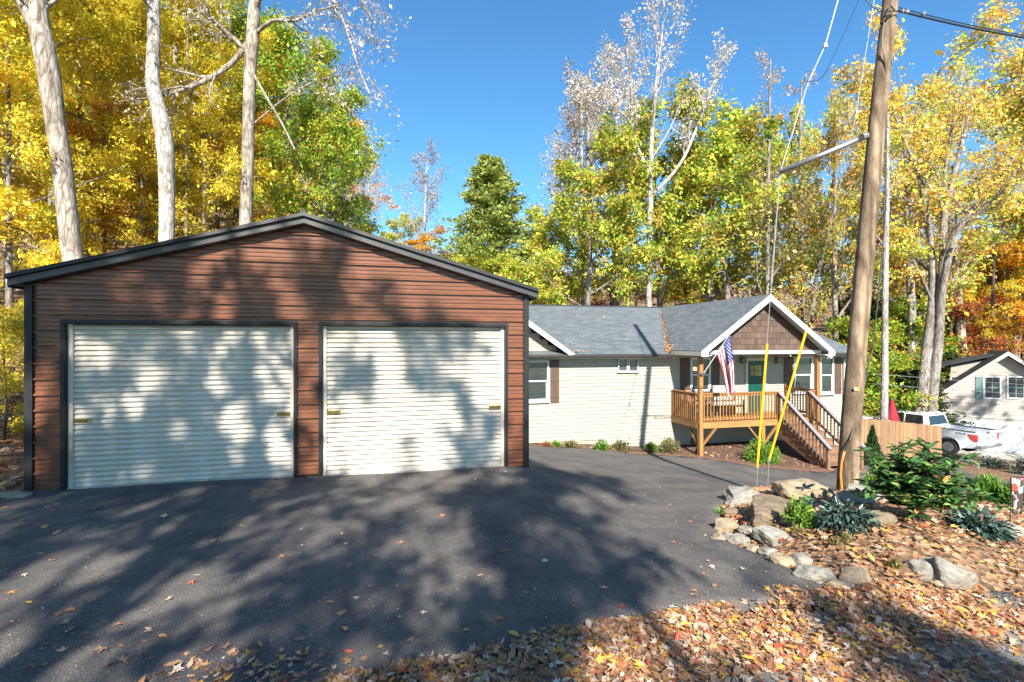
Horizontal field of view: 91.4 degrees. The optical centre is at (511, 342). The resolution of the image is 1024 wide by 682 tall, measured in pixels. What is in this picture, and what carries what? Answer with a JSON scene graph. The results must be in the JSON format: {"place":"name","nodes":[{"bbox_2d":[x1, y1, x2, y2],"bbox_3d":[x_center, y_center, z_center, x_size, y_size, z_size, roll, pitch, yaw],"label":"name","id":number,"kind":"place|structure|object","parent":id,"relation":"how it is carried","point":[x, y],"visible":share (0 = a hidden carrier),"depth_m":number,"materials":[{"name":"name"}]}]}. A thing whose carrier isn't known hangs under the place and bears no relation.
{"place":"outdoors","nodes":[
{"label":"outdoors","id":0,"kind":"place"},
{"bbox_2d":[0,446,1023,681],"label":"driveway","id":1,"kind":"structure","parent":0,"point":[287,584],"depth_m":4.94,"materials":[{"name":"asphalt"}]},
{"bbox_2d":[138,646,367,681],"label":"leaf litter","id":2,"kind":"object","parent":1,"relation":"on","point":[248,655],"visible":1,"depth_m":3.30,"materials":[{"name":"brown plant"}]},
{"bbox_2d":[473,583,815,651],"bbox_3d":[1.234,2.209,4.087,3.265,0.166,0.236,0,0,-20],"label":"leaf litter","id":3,"kind":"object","parent":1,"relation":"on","point":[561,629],"visible":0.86,"depth_m":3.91,"materials":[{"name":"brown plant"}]},
{"bbox_2d":[0,194,1023,681],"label":"ground","id":4,"kind":"structure","parent":0,"point":[970,562],"depth_m":5.36,"materials":[{"name":"brown plant"}]},
{"bbox_2d":[0,350,23,481],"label":"leaf litter","id":5,"kind":"object","parent":4,"relation":"on","point":[9,439],"visible":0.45,"depth_m":10.10,"materials":[{"name":"plant"}]},
{"bbox_2d":[0,297,23,440],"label":"young tree","id":6,"kind":"object","parent":4,"relation":"on","point":[14,320],"visible":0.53,"depth_m":10.51,"materials":[{"name":"yellow plant"}]},
{"bbox_2d":[0,280,23,404],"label":"young tree","id":7,"kind":"object","parent":4,"relation":"on","point":[17,344],"visible":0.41,"depth_m":12.97,"materials":[{"name":"yellow plant"}]},
{"bbox_2d":[15,0,83,261],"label":"tulip tree","id":8,"kind":"object","parent":4,"relation":"on","point":[35,15],"visible":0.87,"depth_m":16.78,"materials":[{"name":"white plant"}]},
{"bbox_2d":[0,28,139,308],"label":"beech tree","id":9,"kind":"object","parent":4,"relation":"on","point":[52,253],"visible":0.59,"depth_m":18.33,"materials":[{"name":"yellow plant"}]},
{"bbox_2d":[0,0,145,244],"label":"beech tree","id":10,"kind":"object","parent":4,"relation":"on","point":[6,198],"visible":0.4,"depth_m":19.98,"materials":[{"name":"yellow plant"}]},
{"bbox_2d":[0,1,162,270],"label":"beech tree","id":11,"kind":"object","parent":4,"relation":"on","point":[14,176],"visible":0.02,"depth_m":27.01,"materials":[{"name":"yellow plant"}]},
{"bbox_2d":[0,93,176,255],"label":"maple tree","id":12,"kind":"object","parent":4,"relation":"on","point":[76,130],"visible":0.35,"depth_m":23.64,"materials":[{"name":"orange plant"}]},
{"bbox_2d":[0,0,201,275],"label":"beech tree","id":13,"kind":"object","parent":4,"relation":"on","point":[104,31],"visible":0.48,"depth_m":21.47,"materials":[{"name":"yellow plant"}]},
{"bbox_2d":[0,0,235,256],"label":"beech tree","id":14,"kind":"object","parent":4,"relation":"on","point":[25,179],"visible":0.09,"depth_m":25.42,"materials":[{"name":"yellow plant"}]},
{"bbox_2d":[11,0,272,247],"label":"beech tree","id":15,"kind":"object","parent":4,"relation":"on","point":[201,28],"visible":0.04,"depth_m":32.08,"materials":[{"name":"yellow plant"}]},
{"bbox_2d":[0,0,295,263],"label":"beech tree","id":16,"kind":"object","parent":4,"relation":"on","point":[138,74],"visible":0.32,"depth_m":23.12,"materials":[{"name":"yellow plant"}]},
{"bbox_2d":[11,0,286,248],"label":"beech tree","id":17,"kind":"object","parent":4,"relation":"on","point":[226,55],"visible":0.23,"depth_m":26.69,"materials":[{"name":"yellow plant"}]},
{"bbox_2d":[143,0,201,241],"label":"tulip tree","id":18,"kind":"object","parent":4,"relation":"on","point":[163,136],"visible":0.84,"depth_m":19.79,"materials":[{"name":"white plant"}]},
{"bbox_2d":[160,0,221,235],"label":"maple tree","id":19,"kind":"object","parent":4,"relation":"on","point":[192,44],"visible":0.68,"depth_m":23.93,"materials":[{"name":"yellow plant"}]},
{"bbox_2d":[104,55,298,247],"bbox_3d":[-14.717,-7.037,24.378,9.295,13.178,8.443,0,0,21],"label":"beech tree","id":20,"kind":"object","parent":4,"relation":"on","point":[229,166],"visible":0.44,"depth_m":23.30,"materials":[{"name":"yellow plant"}]},
{"bbox_2d":[137,105,321,233],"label":"maple tree","id":21,"kind":"object","parent":4,"relation":"on","point":[265,122],"visible":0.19,"depth_m":29.14,"materials":[{"name":"yellow plant"}]},
{"bbox_2d":[169,0,315,223],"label":"oak tree","id":22,"kind":"object","parent":4,"relation":"on","point":[238,26],"visible":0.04,"depth_m":34.83,"materials":[{"name":"green plant"}]},
{"bbox_2d":[87,0,411,224],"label":"tulip tree","id":23,"kind":"object","parent":4,"relation":"on","point":[249,49],"visible":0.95,"depth_m":21.42,"materials":[{"name":"white plant"}]},
{"bbox_2d":[4,209,538,490],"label":"garage","id":24,"kind":"structure","parent":4,"relation":"on","point":[303,342],"depth_m":8.03,"materials":[{"name":"wood"}]},
{"bbox_2d":[68,324,292,487],"bbox_3d":[-5.046,0.979,7.782,3.099,2.514,0.115,0,0,-14],"label":"roll door","id":25,"kind":"structure","parent":24,"relation":"in","point":[147,403],"depth_m":7.75,"materials":[{"name":"paint"}]},
{"bbox_2d":[323,326,503,474],"bbox_3d":[-1.638,0.999,8.639,3.063,2.556,0.115,0,0,-14],"label":"roll door","id":26,"kind":"structure","parent":24,"relation":"in","point":[395,398],"depth_m":8.62,"materials":[{"name":"paint"}]},
{"bbox_2d":[217,0,397,217],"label":"oak tree","id":27,"kind":"object","parent":4,"relation":"on","point":[287,65],"visible":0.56,"depth_m":29.85,"materials":[{"name":"green plant"}]},
{"bbox_2d":[253,80,384,235],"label":"oak tree","id":28,"kind":"object","parent":4,"relation":"on","point":[337,121],"visible":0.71,"depth_m":27.81,"materials":[{"name":"green plant"}]},
{"bbox_2d":[346,134,391,225],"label":"tulip tree","id":29,"kind":"object","parent":4,"relation":"on","point":[368,193],"visible":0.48,"depth_m":48.10,"materials":[{"name":"white plant"}]},
{"bbox_2d":[382,212,434,254],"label":"oak tree","id":30,"kind":"object","parent":4,"relation":"on","point":[400,226],"visible":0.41,"depth_m":52.20,"materials":[{"name":"yellow plant"}]},
{"bbox_2d":[394,136,454,250],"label":"tulip tree","id":31,"kind":"object","parent":4,"relation":"on","point":[425,182],"visible":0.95,"depth_m":47.02,"materials":[{"name":"white plant"}]},
{"bbox_2d":[403,224,462,258],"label":"maple tree","id":32,"kind":"object","parent":4,"relation":"on","point":[422,241],"visible":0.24,"depth_m":42.77,"materials":[{"name":"orange plant"}]},
{"bbox_2d":[449,249,513,276],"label":"oak tree","id":33,"kind":"object","parent":4,"relation":"on","point":[490,261],"visible":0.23,"depth_m":35.77,"materials":[{"name":"yellow plant"}]},
{"bbox_2d":[426,152,560,303],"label":"hemlock tree","id":34,"kind":"object","parent":4,"relation":"on","point":[491,227],"visible":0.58,"depth_m":36.63,"materials":[{"name":"green plant"}]},
{"bbox_2d":[493,245,569,304],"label":"oak tree","id":35,"kind":"object","parent":4,"relation":"on","point":[512,263],"visible":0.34,"depth_m":32.09,"materials":[{"name":"yellow plant"}]},
{"bbox_2d":[500,203,582,304],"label":"oak tree","id":36,"kind":"object","parent":4,"relation":"on","point":[540,228],"visible":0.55,"depth_m":33.56,"materials":[{"name":"green plant"}]},
{"bbox_2d":[529,89,604,304],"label":"tulip tree","id":37,"kind":"object","parent":4,"relation":"on","point":[556,157],"visible":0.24,"depth_m":39.40,"materials":[{"name":"white plant"}]},
{"bbox_2d":[538,57,619,304],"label":"tulip tree","id":38,"kind":"object","parent":4,"relation":"on","point":[581,114],"visible":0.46,"depth_m":36.85,"materials":[{"name":"white plant"}]},
{"bbox_2d":[564,69,604,304],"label":"bare tree","id":39,"kind":"object","parent":4,"relation":"on","point":[588,140],"visible":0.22,"depth_m":35.88,"materials":[{"name":"grey plant"}]},
{"bbox_2d":[519,119,664,304],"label":"oak tree","id":40,"kind":"object","parent":4,"relation":"on","point":[598,183],"visible":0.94,"depth_m":30.59,"materials":[{"name":"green plant"}]},
{"bbox_2d":[575,44,661,299],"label":"tulip tree","id":41,"kind":"object","parent":4,"relation":"on","point":[609,61],"visible":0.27,"depth_m":43.21,"materials":[{"name":"white plant"}]},
{"bbox_2d":[571,91,707,305],"bbox_3d":[8.597,-6.506,34.780,8.912,20.215,12.848,0,0,14],"label":"oak tree","id":42,"kind":"object","parent":4,"relation":"on","point":[642,174],"visible":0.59,"depth_m":32.14,"materials":[{"name":"green plant"}]},
{"bbox_2d":[563,0,737,306],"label":"tulip tree","id":43,"kind":"object","parent":4,"relation":"on","point":[632,106],"visible":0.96,"depth_m":30.71,"materials":[{"name":"white plant"}]},
{"bbox_2d":[592,161,732,306],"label":"oak tree","id":44,"kind":"object","parent":4,"relation":"on","point":[659,293],"visible":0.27,"depth_m":34.47,"materials":[{"name":"green plant"}]},
{"bbox_2d":[529,440,836,471],"bbox_3d":[7.159,4.039,17.198,14.833,1.617,3.965,0,0,-14],"label":"mulch bed","id":45,"kind":"object","parent":4,"relation":"on","point":[783,445],"visible":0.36,"depth_m":17.53,"materials":[{"name":"wood"}]},
{"bbox_2d":[742,437,781,464],"bbox_3d":[8.382,3.617,16.822,1.394,0.920,1.207,0,0,-14],"label":"shrub","id":46,"kind":"object","parent":45,"relation":"on","point":[765,449],"visible":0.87,"depth_m":16.64,"materials":[{"name":"green plant"}]},
{"bbox_2d":[529,294,846,445],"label":"house","id":47,"kind":"structure","parent":4,"relation":"on","point":[611,388],"depth_m":18.52,"materials":[{"name":"white"}]},
{"bbox_2d":[529,360,549,402],"bbox_3d":[0.815,1.377,17.464,1.059,1.488,0.095,0,0,-14],"label":"window","id":48,"kind":"structure","parent":47,"relation":"in","point":[538,369],"depth_m":17.52,"materials":[{"name":"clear glass"}]},
{"bbox_2d":[690,357,710,392],"bbox_3d":[7.190,1.259,19.067,0.940,1.356,0.095,0,0,-14],"label":"window","id":49,"kind":"structure","parent":47,"relation":"in","point":[706,360],"depth_m":19.11,"materials":[{"name":"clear glass"}]},
{"bbox_2d":[748,361,763,411],"bbox_3d":[9.610,1.735,19.717,0.765,2.010,0.044,0,0,-14],"label":"front door","id":50,"kind":"structure","parent":47,"relation":"in","point":[755,368],"depth_m":19.69,"materials":[{"name":"green metal"}]},
{"bbox_2d":[793,357,812,393],"bbox_3d":[11.780,1.332,20.222,0.984,1.507,0.095,0,0,-14],"label":"window","id":51,"kind":"structure","parent":47,"relation":"in","point":[803,378],"depth_m":20.26,"materials":[{"name":"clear glass"}]},
{"bbox_2d":[820,357,834,394],"bbox_3d":[12.911,1.362,20.506,0.754,1.589,0.095,0,0,-14],"label":"window","id":52,"kind":"structure","parent":47,"relation":"in","point":[826,365],"depth_m":20.54,"materials":[{"name":"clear glass"}]},
{"bbox_2d":[632,70,820,304],"bbox_3d":[14.604,-6.381,34.533,10.825,22.255,11.953,0,0,44],"label":"oak tree","id":53,"kind":"object","parent":4,"relation":"on","point":[722,255],"visible":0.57,"depth_m":32.35,"materials":[{"name":"green plant"}]},
{"bbox_2d":[652,87,825,301],"bbox_3d":[15.052,-6.214,34.722,14.042,21.040,9.740,0,0,-36],"label":"oak tree","id":54,"kind":"object","parent":4,"relation":"on","point":[721,135],"visible":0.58,"depth_m":32.66,"materials":[{"name":"green plant"}]},
{"bbox_2d":[671,355,821,457],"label":"porch deck","id":55,"kind":"structure","parent":4,"relation":"on","point":[700,422],"depth_m":17.75,"materials":[{"name":"brown wood"}]},
{"bbox_2d":[701,331,733,396],"bbox_3d":[6.933,0.778,16.805,1.065,2.271,0.408,0,0,43],"label":"flag","id":56,"kind":"object","parent":55,"relation":"attached to","point":[725,358],"visible":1,"depth_m":16.51,"materials":[{"name":"fabric"}]},
{"bbox_2d":[691,129,812,300],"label":"oak tree","id":57,"kind":"object","parent":4,"relation":"on","point":[773,161],"visible":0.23,"depth_m":37.30,"materials":[{"name":"green plant"}]},
{"bbox_2d":[751,505,780,527],"bbox_3d":[3.188,2.230,6.278,0.344,0.308,0.330,0,0,24],"label":"rock","id":58,"kind":"object","parent":4,"relation":"on","point":[761,515],"visible":0.75,"depth_m":6.18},
{"bbox_2d":[747,46,790,294],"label":"bare tree","id":59,"kind":"object","parent":4,"relation":"on","point":[767,277],"visible":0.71,"depth_m":32.93,"materials":[{"name":"grey plant"}]},
{"bbox_2d":[752,525,793,547],"bbox_3d":[2.963,2.228,5.682,0.483,0.242,0.262,17,0,0],"label":"rock","id":60,"kind":"object","parent":4,"relation":"on","point":[765,534],"visible":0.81,"depth_m":5.62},
{"bbox_2d":[725,136,834,306],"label":"oak tree","id":61,"kind":"object","parent":4,"relation":"on","point":[750,232],"visible":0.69,"depth_m":31.09,"materials":[{"name":"green plant"}]},
{"bbox_2d":[750,494,815,519],"bbox_3d":[3.575,2.200,6.593,0.790,0.291,0.599,0,0,29],"label":"rock","id":62,"kind":"object","parent":4,"relation":"on","point":[774,502],"visible":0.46,"depth_m":6.57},
{"bbox_2d":[754,100,840,318],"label":"oak tree","id":63,"kind":"object","parent":4,"relation":"on","point":[807,126],"visible":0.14,"depth_m":45.21,"materials":[{"name":"yellow plant"}]},
{"bbox_2d":[779,493,817,530],"bbox_3d":[3.382,1.980,5.831,0.411,0.428,0.409,0,0,-14],"label":"shrub","id":64,"kind":"object","parent":4,"relation":"on","point":[802,515],"visible":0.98,"depth_m":5.81,"materials":[{"name":"green plant"}]},
{"bbox_2d":[779,69,819,322],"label":"bare tree","id":65,"kind":"object","parent":4,"relation":"on","point":[799,152],"visible":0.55,"depth_m":35.94,"materials":[{"name":"grey plant"}]},
{"bbox_2d":[770,478,837,501],"bbox_3d":[4.373,2.242,7.473,0.816,0.409,0.683,0,0,-8],"label":"rock","id":66,"kind":"object","parent":4,"relation":"on","point":[799,487],"visible":0.72,"depth_m":7.25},
{"bbox_2d":[792,565,836,584],"bbox_3d":[2.957,2.278,4.879,0.445,0.192,0.292,6,-3,-2],"label":"rock","id":67,"kind":"object","parent":4,"relation":"on","point":[819,575],"visible":0.76,"depth_m":4.81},
{"bbox_2d":[777,391,867,472],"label":"stairs","id":68,"kind":"structure","parent":4,"relation":"on","point":[807,440],"depth_m":17.17,"materials":[{"name":"brown wood"}]},
{"bbox_2d":[731,121,918,329],"bbox_3d":[21.253,-4.878,36.891,7.708,20.930,15.103,0,0,-24],"label":"maple tree","id":69,"kind":"object","parent":4,"relation":"on","point":[811,320],"visible":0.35,"depth_m":34.28,"materials":[{"name":"yellow plant"}]},
{"bbox_2d":[757,81,914,340],"bbox_3d":[20.629,-5.958,32.536,9.011,23.914,7.666,0,0,14],"label":"maple tree","id":70,"kind":"object","parent":4,"relation":"on","point":[835,110],"visible":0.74,"depth_m":31.61,"materials":[{"name":"yellow plant"}]},
{"bbox_2d":[761,134,915,336],"bbox_3d":[25.792,-5.205,39.810,10.526,21.777,9.533,0,0,-35],"label":"oak tree","id":71,"kind":"object","parent":4,"relation":"on","point":[825,272],"visible":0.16,"depth_m":38.33,"materials":[{"name":"yellow plant"}]},
{"bbox_2d":[779,0,898,491],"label":"utility pole","id":72,"kind":"object","parent":4,"relation":"on","point":[848,465],"visible":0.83,"depth_m":7.71,"materials":[{"name":"brown wood"}]},
{"bbox_2d":[756,0,838,489],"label":"guy wire","id":73,"kind":"object","parent":72,"relation":"attached to","point":[825,45],"visible":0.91,"depth_m":8.66,"materials":[{"name":"metal"}]},
{"bbox_2d":[767,1,873,486],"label":"guy wire","id":74,"kind":"object","parent":72,"relation":"attached to","point":[787,396],"visible":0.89,"depth_m":8.90,"materials":[{"name":"metal"}]},
{"bbox_2d":[865,0,1023,37],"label":"aerial cable","id":75,"kind":"object","parent":72,"relation":"attached to","point":[922,14],"visible":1,"depth_m":7.85,"materials":[{"name":"rubber"}]},
{"bbox_2d":[813,493,882,536],"bbox_3d":[3.723,1.914,5.610,0.714,0.454,0.634,0,0,-14],"label":"shrub","id":76,"kind":"object","parent":4,"relation":"on","point":[839,516],"visible":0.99,"depth_m":5.47,"materials":[{"name":"green plant"}]},
{"bbox_2d":[838,566,872,589],"bbox_3d":[3.306,2.287,4.815,0.297,0.203,0.275,0,0,-39],"label":"rock","id":77,"kind":"object","parent":4,"relation":"on","point":[854,575],"visible":0.75,"depth_m":4.77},
{"bbox_2d":[819,316,923,416],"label":"young tree","id":78,"kind":"object","parent":4,"relation":"on","point":[841,325],"visible":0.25,"depth_m":28.43,"materials":[{"name":"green plant"}]},
{"bbox_2d":[720,485,1023,594],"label":"leaf litter","id":79,"kind":"object","parent":4,"relation":"on","point":[980,506],"visible":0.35,"depth_m":5.44,"materials":[{"name":"brown plant"}]},
{"bbox_2d":[835,315,947,418],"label":"young tree","id":80,"kind":"object","parent":4,"relation":"on","point":[915,400],"visible":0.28,"depth_m":28.85,"materials":[{"name":"green plant"}]},
{"bbox_2d":[848,3,941,420],"bbox_3d":[19.584,-5.858,25.567,4.031,23.015,3.506,0,0,20],"label":"poplar tree","id":81,"kind":"object","parent":4,"relation":"on","point":[875,20],"visible":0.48,"depth_m":25.39,"materials":[{"name":"white plant"}]},
{"bbox_2d":[773,53,1023,358],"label":"maple tree","id":82,"kind":"object","parent":4,"relation":"on","point":[909,281],"visible":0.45,"depth_m":34.53,"materials":[{"name":"yellow plant"}]},
{"bbox_2d":[861,418,941,458],"bbox_3d":[16.206,4.195,20.966,4.957,2.277,0.157,0,0,-17],"label":"plank fence","id":83,"kind":"object","parent":4,"relation":"on","point":[892,432],"visible":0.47,"depth_m":20.90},
{"bbox_2d":[806,190,1014,334],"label":"maple tree","id":84,"kind":"object","parent":4,"relation":"on","point":[896,267],"visible":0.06,"depth_m":43.38,"materials":[{"name":"yellow plant"}]},
{"bbox_2d":[878,358,954,423],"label":"hemlock tree","id":85,"kind":"object","parent":4,"relation":"on","point":[911,380],"visible":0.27,"depth_m":31.56,"materials":[{"name":"green plant"}]},
{"bbox_2d":[871,293,969,381],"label":"young tree","id":86,"kind":"object","parent":4,"relation":"on","point":[899,308],"visible":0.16,"depth_m":34.21,"materials":[{"name":"green plant"}]},
{"bbox_2d":[850,437,1018,523],"bbox_3d":[4.698,1.575,5.683,1.480,1.017,1.302,0,0,24],"label":"rhododendron","id":87,"kind":"object","parent":4,"relation":"on","point":[916,485],"visible":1,"depth_m":5.47,"materials":[{"name":"green plant"}]},
{"bbox_2d":[855,33,1023,412],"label":"maple tree","id":88,"kind":"object","parent":4,"relation":"on","point":[931,353],"visible":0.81,"depth_m":27.86,"materials":[{"name":"yellow plant"}]},
{"bbox_2d":[855,0,1023,355],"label":"maple tree","id":89,"kind":"object","parent":4,"relation":"on","point":[959,323],"visible":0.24,"depth_m":38.93,"materials":[{"name":"plant"}]},
{"bbox_2d":[857,20,1023,357],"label":"maple tree","id":90,"kind":"object","parent":4,"relation":"on","point":[1016,66],"visible":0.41,"depth_m":41.65,"materials":[{"name":"plant"}]},
{"bbox_2d":[925,556,978,592],"bbox_3d":[4.276,2.308,4.862,0.497,0.325,0.300,24,5,7],"label":"rock","id":91,"kind":"object","parent":4,"relation":"on","point":[947,574],"visible":0.74,"depth_m":4.76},
{"bbox_2d":[915,218,1023,356],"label":"maple tree","id":92,"kind":"object","parent":4,"relation":"on","point":[1010,264],"visible":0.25,"depth_m":40.99,"materials":[{"name":"orange plant"}]},
{"bbox_2d":[920,292,1023,357],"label":"maple tree","id":93,"kind":"object","parent":4,"relation":"on","point":[969,307],"visible":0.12,"depth_m":39.00,"materials":[{"name":"plant"}]},
{"bbox_2d":[931,89,1023,298],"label":"oak tree","id":94,"kind":"object","parent":4,"relation":"on","point":[1016,220],"visible":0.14,"depth_m":43.21,"materials":[{"name":"yellow plant"}]},
{"bbox_2d":[938,350,1023,453],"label":"neighbour garage","id":95,"kind":"structure","parent":4,"relation":"on","point":[1005,417],"depth_m":31.06,"materials":[{"name":"beige"}]},
{"bbox_2d":[953,418,1023,453],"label":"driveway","id":96,"kind":"structure","parent":95,"relation":"in","point":[1011,434],"depth_m":30.73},
{"bbox_2d":[938,506,1023,544],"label":"shrub","id":97,"kind":"object","parent":4,"relation":"on","point":[983,524],"visible":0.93,"depth_m":5.72,"materials":[{"name":"green plant"}]},
{"bbox_2d":[966,471,1002,503],"bbox_3d":[7.985,2.448,8.389,0.694,0.567,0.709,0,0,37],"label":"shrub","id":98,"kind":"object","parent":4,"relation":"on","point":[988,483],"visible":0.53,"depth_m":8.29,"materials":[{"name":"green plant"}]},
{"bbox_2d":[961,103,1020,349],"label":"bare tree","id":99,"kind":"object","parent":4,"relation":"on","point":[993,284],"visible":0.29,"depth_m":39.92,"materials":[{"name":"plant"}]},
{"bbox_2d":[963,260,1023,352],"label":"beech tree","id":100,"kind":"object","parent":4,"relation":"on","point":[1002,288],"visible":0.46,"depth_m":40.16,"materials":[{"name":"orange plant"}]},
{"bbox_2d":[966,200,1023,359],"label":"maple tree","id":101,"kind":"object","parent":4,"relation":"on","point":[1014,312],"visible":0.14,"depth_m":40.69,"materials":[{"name":"orange plant"}]},
{"bbox_2d":[1009,477,1022,522],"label":"garden flag","id":102,"kind":"object","parent":4,"relation":"on","point":[1017,493],"visible":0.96,"depth_m":6.15,"materials":[{"name":"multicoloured fabric"}]},
{"bbox_2d":[88,0,1023,286],"label":"sky","id":103,"kind":"structure","parent":0,"point":[474,77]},
{"bbox_2d":[463,591,1023,681],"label":"road","id":104,"kind":"structure","parent":0,"point":[1010,596],"depth_m":3.65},
{"bbox_2d":[290,582,1023,681],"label":"leaf litter","id":105,"kind":"object","parent":104,"relation":"on","point":[623,637],"visible":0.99,"depth_m":3.72,"materials":[{"name":"brown plant"}]},
{"bbox_2d":[744,627,1023,681],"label":"leaf litter","id":106,"kind":"object","parent":104,"relation":"on","point":[980,664],"visible":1,"depth_m":3.48,"materials":[{"name":"brown plant"}]},
{"bbox_2d":[942,449,1023,465],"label":"neighbour driveway","id":107,"kind":"structure","parent":0,"point":[1006,455],"depth_m":29.80,"materials":[{"name":"concrete"}]},
{"bbox_2d":[879,409,1001,453],"bbox_3d":[23.108,4.866,28.014,2.600,1.982,5.940,0,0,-23],"label":"pickup truck","id":108,"kind":"object","parent":107,"relation":"on","point":[956,438],"visible":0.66,"depth_m":26.14,"materials":[{"name":"white paint"}]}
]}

